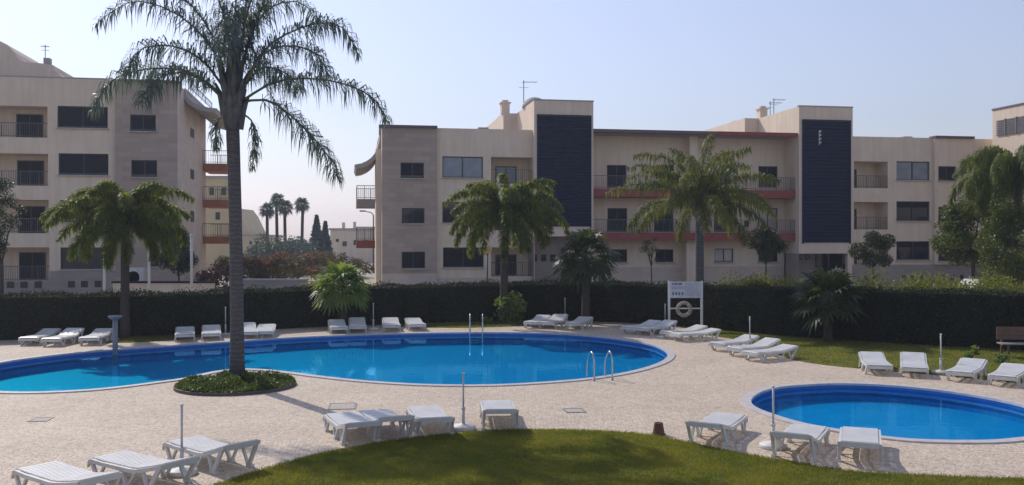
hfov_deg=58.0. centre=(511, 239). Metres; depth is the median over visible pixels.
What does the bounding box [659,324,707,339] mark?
sun lounger
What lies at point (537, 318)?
sun lounger
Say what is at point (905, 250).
window
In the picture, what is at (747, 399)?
pool coping
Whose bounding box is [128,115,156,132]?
window
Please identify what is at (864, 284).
shrub
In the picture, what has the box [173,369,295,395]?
planter bed
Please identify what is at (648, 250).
broadleaf tree
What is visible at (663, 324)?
sun lounger
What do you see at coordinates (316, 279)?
shrub
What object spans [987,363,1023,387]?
sun lounger
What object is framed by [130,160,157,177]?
window
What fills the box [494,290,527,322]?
shrub
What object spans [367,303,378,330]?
parasol stand
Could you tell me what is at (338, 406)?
drain cover
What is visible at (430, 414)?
sun lounger
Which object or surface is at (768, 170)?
window
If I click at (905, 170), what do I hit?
window
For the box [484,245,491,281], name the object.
globe lamp
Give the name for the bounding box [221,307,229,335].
parasol stand
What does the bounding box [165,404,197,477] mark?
parasol stand
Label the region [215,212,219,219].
window
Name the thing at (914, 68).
sky
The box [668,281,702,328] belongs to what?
notice board
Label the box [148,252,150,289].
white post
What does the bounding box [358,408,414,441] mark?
sun lounger
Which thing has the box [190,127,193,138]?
window
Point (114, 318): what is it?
water jet post
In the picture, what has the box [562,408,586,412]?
drain cover
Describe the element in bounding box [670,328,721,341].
sun lounger
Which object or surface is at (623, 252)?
window
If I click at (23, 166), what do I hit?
window
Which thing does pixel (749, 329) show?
parasol stand
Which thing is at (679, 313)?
lifebuoy
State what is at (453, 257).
window
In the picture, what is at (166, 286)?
wall
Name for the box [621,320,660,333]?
sun lounger
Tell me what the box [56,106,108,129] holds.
window
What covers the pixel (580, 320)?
sun lounger
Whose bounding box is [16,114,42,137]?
window
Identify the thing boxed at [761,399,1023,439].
pool floor
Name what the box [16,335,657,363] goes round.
pool edge
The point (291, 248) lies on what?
bush
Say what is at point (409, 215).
window
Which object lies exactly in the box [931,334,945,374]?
parasol stand
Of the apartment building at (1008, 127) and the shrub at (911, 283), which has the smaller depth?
the shrub at (911, 283)
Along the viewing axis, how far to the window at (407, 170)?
60.64 m
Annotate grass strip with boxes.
[402,322,537,327]
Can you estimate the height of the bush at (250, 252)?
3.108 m
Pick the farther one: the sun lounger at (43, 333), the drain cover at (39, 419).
the sun lounger at (43, 333)
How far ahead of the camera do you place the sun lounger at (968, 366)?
25.37 m
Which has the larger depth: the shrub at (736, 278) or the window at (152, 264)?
the window at (152, 264)
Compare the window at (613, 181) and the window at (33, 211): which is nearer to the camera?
the window at (33, 211)
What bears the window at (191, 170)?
in the apartment building at (57, 145)
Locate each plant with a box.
[481,316,493,323]
[963,345,980,357]
[992,353,1010,362]
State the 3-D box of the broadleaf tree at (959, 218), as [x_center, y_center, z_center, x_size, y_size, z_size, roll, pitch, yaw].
[24.098,0.539,48.000,4.028,5.926,3.451,0,0,0]
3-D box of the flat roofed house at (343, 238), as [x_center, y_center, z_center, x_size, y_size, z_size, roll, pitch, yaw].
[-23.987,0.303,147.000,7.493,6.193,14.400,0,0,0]
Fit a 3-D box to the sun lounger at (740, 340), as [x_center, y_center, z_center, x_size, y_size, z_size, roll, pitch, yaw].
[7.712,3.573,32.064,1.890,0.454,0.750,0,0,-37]
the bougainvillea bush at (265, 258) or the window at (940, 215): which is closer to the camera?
the window at (940, 215)
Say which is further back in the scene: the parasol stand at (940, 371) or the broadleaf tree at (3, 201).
the broadleaf tree at (3, 201)
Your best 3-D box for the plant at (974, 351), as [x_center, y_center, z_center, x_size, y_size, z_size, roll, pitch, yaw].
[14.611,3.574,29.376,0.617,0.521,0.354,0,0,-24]
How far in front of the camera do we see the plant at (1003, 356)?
28.46 m
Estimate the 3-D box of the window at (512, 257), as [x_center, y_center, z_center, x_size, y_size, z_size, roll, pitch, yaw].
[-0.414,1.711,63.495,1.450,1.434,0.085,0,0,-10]
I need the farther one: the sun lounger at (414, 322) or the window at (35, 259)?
the window at (35, 259)
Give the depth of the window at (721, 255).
66.47 m
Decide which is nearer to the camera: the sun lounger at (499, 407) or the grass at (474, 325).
the sun lounger at (499, 407)
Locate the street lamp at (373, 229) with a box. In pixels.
[360,210,373,270]
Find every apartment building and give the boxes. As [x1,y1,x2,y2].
[0,41,228,294]
[354,80,992,286]
[992,103,1023,285]
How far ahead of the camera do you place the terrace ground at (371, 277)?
81.69 m
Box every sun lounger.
[11,461,122,484]
[18,328,61,344]
[40,328,84,345]
[78,328,111,344]
[87,450,199,484]
[162,436,260,474]
[174,326,194,341]
[201,325,221,340]
[244,322,257,338]
[254,324,275,338]
[323,411,382,445]
[327,319,348,333]
[348,317,366,332]
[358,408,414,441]
[382,317,400,331]
[404,318,425,330]
[406,405,454,436]
[479,400,518,429]
[523,315,550,328]
[539,314,567,328]
[565,316,592,329]
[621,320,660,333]
[635,320,677,335]
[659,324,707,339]
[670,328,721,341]
[685,412,747,446]
[708,334,759,351]
[725,337,780,356]
[741,344,798,361]
[770,423,829,461]
[836,426,882,465]
[858,351,892,374]
[899,352,928,377]
[945,358,987,382]
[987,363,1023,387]
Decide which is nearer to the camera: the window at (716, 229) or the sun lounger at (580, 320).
the sun lounger at (580, 320)
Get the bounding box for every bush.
[193,256,253,289]
[214,253,274,278]
[243,255,292,278]
[244,244,273,262]
[253,232,315,261]
[260,250,326,278]
[269,253,313,275]
[283,236,324,256]
[288,252,341,279]
[291,250,338,269]
[315,252,374,274]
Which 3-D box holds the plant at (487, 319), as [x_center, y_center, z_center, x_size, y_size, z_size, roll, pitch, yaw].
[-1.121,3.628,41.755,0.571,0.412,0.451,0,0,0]
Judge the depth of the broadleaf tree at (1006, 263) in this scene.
43.02 m
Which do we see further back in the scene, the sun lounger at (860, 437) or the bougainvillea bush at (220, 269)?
the bougainvillea bush at (220, 269)
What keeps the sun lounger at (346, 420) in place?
on the paved deck
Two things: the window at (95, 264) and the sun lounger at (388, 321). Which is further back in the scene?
the window at (95, 264)
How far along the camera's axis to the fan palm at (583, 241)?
41.60 m
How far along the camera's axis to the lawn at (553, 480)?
15.32 m
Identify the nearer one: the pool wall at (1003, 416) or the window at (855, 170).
the pool wall at (1003, 416)
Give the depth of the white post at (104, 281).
43.94 m
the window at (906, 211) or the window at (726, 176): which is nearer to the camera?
the window at (726, 176)
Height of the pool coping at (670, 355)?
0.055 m
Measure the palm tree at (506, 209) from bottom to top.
6.846 m
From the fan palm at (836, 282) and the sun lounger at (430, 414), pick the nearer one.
the sun lounger at (430, 414)
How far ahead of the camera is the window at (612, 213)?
65.09 m
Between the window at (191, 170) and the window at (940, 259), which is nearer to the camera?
the window at (191, 170)
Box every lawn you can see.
[218,430,1022,484]
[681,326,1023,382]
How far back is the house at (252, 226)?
152.79 m
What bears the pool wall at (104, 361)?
on the swimming pool at (479, 364)
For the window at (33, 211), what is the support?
in the apartment building at (57, 145)
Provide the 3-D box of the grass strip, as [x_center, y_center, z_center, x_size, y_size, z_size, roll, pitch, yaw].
[-0.948,3.788,41.660,8.664,0.001,2.740,0,0,-16]
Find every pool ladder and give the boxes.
[469,314,482,335]
[586,351,613,380]
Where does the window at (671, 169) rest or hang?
in the apartment building at (836, 193)
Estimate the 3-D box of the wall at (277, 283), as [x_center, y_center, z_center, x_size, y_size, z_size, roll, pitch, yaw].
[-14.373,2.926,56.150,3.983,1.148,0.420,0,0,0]
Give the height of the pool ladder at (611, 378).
1.192 m
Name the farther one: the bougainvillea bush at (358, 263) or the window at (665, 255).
the bougainvillea bush at (358, 263)
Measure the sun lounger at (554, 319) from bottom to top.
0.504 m
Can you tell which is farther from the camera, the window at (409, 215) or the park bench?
the window at (409, 215)
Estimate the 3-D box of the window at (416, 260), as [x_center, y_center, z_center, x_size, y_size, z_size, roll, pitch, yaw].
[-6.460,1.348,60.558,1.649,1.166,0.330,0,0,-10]
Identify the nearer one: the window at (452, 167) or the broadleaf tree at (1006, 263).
the broadleaf tree at (1006, 263)
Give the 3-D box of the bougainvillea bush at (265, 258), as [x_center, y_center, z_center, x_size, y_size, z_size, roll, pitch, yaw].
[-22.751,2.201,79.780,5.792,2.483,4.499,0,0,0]
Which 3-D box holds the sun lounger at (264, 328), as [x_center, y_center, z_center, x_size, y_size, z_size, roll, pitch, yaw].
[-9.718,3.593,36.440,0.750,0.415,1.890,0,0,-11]
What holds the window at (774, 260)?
in the apartment building at (836, 193)
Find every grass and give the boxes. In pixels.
[105,334,200,342]
[396,320,579,327]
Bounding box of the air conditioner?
[129,268,146,280]
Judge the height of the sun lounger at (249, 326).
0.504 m
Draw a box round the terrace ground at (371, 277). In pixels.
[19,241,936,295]
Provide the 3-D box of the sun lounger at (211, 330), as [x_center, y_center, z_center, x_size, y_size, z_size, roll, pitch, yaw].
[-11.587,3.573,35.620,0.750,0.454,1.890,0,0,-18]
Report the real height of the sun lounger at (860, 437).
0.415 m
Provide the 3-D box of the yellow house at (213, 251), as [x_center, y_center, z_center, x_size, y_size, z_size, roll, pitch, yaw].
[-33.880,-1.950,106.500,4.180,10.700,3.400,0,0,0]
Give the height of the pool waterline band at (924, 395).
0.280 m
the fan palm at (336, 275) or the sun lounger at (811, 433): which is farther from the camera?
the fan palm at (336, 275)
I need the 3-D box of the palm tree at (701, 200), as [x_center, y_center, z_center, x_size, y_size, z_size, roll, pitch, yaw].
[7.869,-0.289,40.342,7.591,8.278,7.541,0,0,0]
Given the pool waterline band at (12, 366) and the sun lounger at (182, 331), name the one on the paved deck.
the sun lounger at (182, 331)
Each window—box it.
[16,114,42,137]
[17,160,43,185]
[18,206,44,232]
[19,252,45,279]
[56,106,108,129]
[57,153,108,175]
[59,200,94,222]
[59,247,109,269]
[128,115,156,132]
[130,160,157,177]
[151,260,158,267]
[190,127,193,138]
[190,169,193,179]
[190,210,193,221]
[209,188,213,194]
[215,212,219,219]
[400,163,424,178]
[401,208,425,223]
[401,252,425,269]
[441,156,483,178]
[441,202,474,223]
[442,247,484,267]
[495,166,515,183]
[495,254,515,274]
[607,165,625,187]
[607,208,626,231]
[611,249,628,262]
[654,208,672,231]
[655,249,674,262]
[656,165,673,186]
[713,169,730,185]
[714,210,731,231]
[714,249,734,262]
[758,166,776,187]
[758,208,776,230]
[758,250,779,262]
[854,169,856,187]
[854,209,856,228]
[896,161,931,180]
[896,201,931,221]
[896,241,931,260]
[938,166,957,181]
[938,207,946,221]
[938,248,953,261]
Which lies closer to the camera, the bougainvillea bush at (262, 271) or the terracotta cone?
the terracotta cone
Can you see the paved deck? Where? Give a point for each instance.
(696, 378)
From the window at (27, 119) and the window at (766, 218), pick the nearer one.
the window at (27, 119)
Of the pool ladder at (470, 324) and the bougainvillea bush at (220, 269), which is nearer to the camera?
the pool ladder at (470, 324)
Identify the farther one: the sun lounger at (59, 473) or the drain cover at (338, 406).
the drain cover at (338, 406)
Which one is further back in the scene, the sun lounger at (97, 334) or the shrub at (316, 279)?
the shrub at (316, 279)
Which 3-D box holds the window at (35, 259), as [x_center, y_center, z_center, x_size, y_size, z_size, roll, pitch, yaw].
[-30.354,1.636,58.500,1.561,1.715,0.085,0,0,-10]
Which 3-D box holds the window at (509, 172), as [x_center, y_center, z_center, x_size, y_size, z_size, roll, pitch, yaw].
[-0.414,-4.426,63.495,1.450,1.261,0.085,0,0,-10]
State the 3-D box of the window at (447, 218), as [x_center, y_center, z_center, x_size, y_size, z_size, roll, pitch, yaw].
[-3.272,-1.805,61.425,2.838,1.448,0.330,0,0,-10]
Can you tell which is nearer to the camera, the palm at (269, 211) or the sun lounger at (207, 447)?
the sun lounger at (207, 447)
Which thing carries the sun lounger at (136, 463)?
on the paved deck
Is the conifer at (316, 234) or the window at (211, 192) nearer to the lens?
the window at (211, 192)
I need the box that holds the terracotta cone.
[653,422,665,435]
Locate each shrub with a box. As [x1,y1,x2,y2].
[300,273,349,286]
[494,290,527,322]
[717,270,791,288]
[736,271,805,288]
[848,278,885,288]
[856,267,936,290]
[886,270,955,289]
[919,275,989,290]
[948,272,1023,292]
[979,276,1023,292]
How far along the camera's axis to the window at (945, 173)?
67.37 m
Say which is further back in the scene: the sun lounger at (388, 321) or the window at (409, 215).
the window at (409, 215)
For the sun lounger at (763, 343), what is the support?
on the paved deck
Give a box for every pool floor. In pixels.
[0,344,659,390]
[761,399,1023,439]
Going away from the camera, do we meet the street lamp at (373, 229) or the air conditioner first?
the air conditioner
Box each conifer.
[308,214,326,254]
[321,221,333,265]
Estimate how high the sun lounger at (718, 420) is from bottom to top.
0.454 m
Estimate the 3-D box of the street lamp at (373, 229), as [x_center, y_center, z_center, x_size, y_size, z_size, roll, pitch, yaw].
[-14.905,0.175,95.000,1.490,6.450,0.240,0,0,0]
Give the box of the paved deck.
[0,321,1023,484]
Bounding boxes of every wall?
[0,340,663,377]
[111,281,215,294]
[243,279,307,290]
[757,396,1023,423]
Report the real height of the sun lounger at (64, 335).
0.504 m
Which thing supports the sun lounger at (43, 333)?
on the paved deck
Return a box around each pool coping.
[0,331,674,393]
[741,382,1023,443]
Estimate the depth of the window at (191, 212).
63.58 m
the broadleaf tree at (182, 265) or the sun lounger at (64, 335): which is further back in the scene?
the broadleaf tree at (182, 265)
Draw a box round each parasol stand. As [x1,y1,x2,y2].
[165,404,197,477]
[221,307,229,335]
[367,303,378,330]
[453,372,475,431]
[749,316,750,344]
[759,385,786,450]
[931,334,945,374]
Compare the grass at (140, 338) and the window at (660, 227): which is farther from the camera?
the window at (660, 227)
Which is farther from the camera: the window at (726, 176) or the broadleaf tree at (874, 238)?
the window at (726, 176)
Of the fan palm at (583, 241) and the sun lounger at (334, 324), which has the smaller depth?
the sun lounger at (334, 324)
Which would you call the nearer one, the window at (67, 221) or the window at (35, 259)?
the window at (67, 221)
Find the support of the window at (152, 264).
in the apartment building at (57, 145)
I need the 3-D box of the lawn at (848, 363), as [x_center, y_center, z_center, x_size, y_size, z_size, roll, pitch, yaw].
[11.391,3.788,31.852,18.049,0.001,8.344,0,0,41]
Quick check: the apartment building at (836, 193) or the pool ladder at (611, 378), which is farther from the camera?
the apartment building at (836, 193)
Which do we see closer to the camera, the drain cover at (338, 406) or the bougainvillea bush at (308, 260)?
the drain cover at (338, 406)
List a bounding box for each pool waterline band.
[0,333,666,372]
[751,385,1023,418]
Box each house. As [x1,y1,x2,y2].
[206,176,229,269]
[242,209,281,255]
[329,222,374,261]
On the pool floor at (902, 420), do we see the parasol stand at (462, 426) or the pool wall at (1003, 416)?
the pool wall at (1003, 416)
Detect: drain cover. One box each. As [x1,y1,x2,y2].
[27,417,53,421]
[328,402,356,409]
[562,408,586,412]
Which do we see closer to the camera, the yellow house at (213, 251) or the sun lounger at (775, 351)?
the sun lounger at (775, 351)
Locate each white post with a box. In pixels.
[103,245,105,294]
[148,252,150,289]
[190,234,192,291]
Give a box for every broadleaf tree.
[0,177,27,293]
[156,233,198,280]
[639,237,659,282]
[745,225,788,281]
[847,230,896,284]
[928,195,1013,277]
[971,196,1023,291]
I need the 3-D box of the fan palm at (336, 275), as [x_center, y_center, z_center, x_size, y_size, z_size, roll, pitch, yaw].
[-7.277,2.336,39.653,2.905,3.029,2.826,0,0,0]
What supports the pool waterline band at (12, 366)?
attached to the pool wall at (104, 361)
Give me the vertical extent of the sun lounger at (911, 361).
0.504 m
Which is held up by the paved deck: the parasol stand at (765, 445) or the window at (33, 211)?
the parasol stand at (765, 445)
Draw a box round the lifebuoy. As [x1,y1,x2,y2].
[676,301,691,316]
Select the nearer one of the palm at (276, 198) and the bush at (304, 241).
the bush at (304, 241)
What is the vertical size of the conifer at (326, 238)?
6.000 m
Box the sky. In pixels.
[0,0,1023,240]
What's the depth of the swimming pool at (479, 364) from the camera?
31.06 m
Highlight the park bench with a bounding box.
[996,327,1023,356]
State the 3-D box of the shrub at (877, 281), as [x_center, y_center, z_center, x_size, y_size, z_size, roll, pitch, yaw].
[15.172,2.307,36.240,3.520,2.529,2.952,0,0,-14]
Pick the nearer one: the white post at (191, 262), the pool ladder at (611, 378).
the pool ladder at (611, 378)
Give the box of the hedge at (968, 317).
[0,276,1023,349]
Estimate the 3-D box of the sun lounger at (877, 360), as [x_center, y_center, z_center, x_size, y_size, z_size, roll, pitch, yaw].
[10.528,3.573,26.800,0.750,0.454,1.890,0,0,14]
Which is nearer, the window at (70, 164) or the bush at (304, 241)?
the window at (70, 164)
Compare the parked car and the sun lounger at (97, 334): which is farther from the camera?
the parked car
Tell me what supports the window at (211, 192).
in the yellow house at (213, 251)
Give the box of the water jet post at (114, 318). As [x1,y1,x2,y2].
[108,315,122,364]
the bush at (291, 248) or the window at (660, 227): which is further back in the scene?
the bush at (291, 248)
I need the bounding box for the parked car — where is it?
[959,278,1006,290]
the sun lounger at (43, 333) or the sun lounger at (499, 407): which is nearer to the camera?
the sun lounger at (499, 407)
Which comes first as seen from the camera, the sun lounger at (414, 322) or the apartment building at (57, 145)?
the sun lounger at (414, 322)
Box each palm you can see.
[258,202,277,251]
[269,193,284,254]
[276,200,293,242]
[293,197,310,239]
[309,260,371,327]
[549,228,622,323]
[788,266,871,341]
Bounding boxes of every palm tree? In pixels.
[39,179,195,338]
[87,0,395,378]
[444,173,570,322]
[605,134,780,282]
[946,145,1023,291]
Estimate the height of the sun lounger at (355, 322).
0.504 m
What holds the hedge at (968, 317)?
on the paved deck
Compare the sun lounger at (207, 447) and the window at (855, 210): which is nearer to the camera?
the sun lounger at (207, 447)
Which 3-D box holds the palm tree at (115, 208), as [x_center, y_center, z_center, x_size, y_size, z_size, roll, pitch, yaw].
[-15.299,0.783,36.013,5.792,6.133,5.232,0,0,0]
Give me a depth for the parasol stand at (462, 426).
18.54 m
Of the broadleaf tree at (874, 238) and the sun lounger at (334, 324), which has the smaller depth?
the sun lounger at (334, 324)
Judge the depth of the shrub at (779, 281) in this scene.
38.80 m
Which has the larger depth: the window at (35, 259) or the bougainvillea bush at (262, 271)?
the bougainvillea bush at (262, 271)

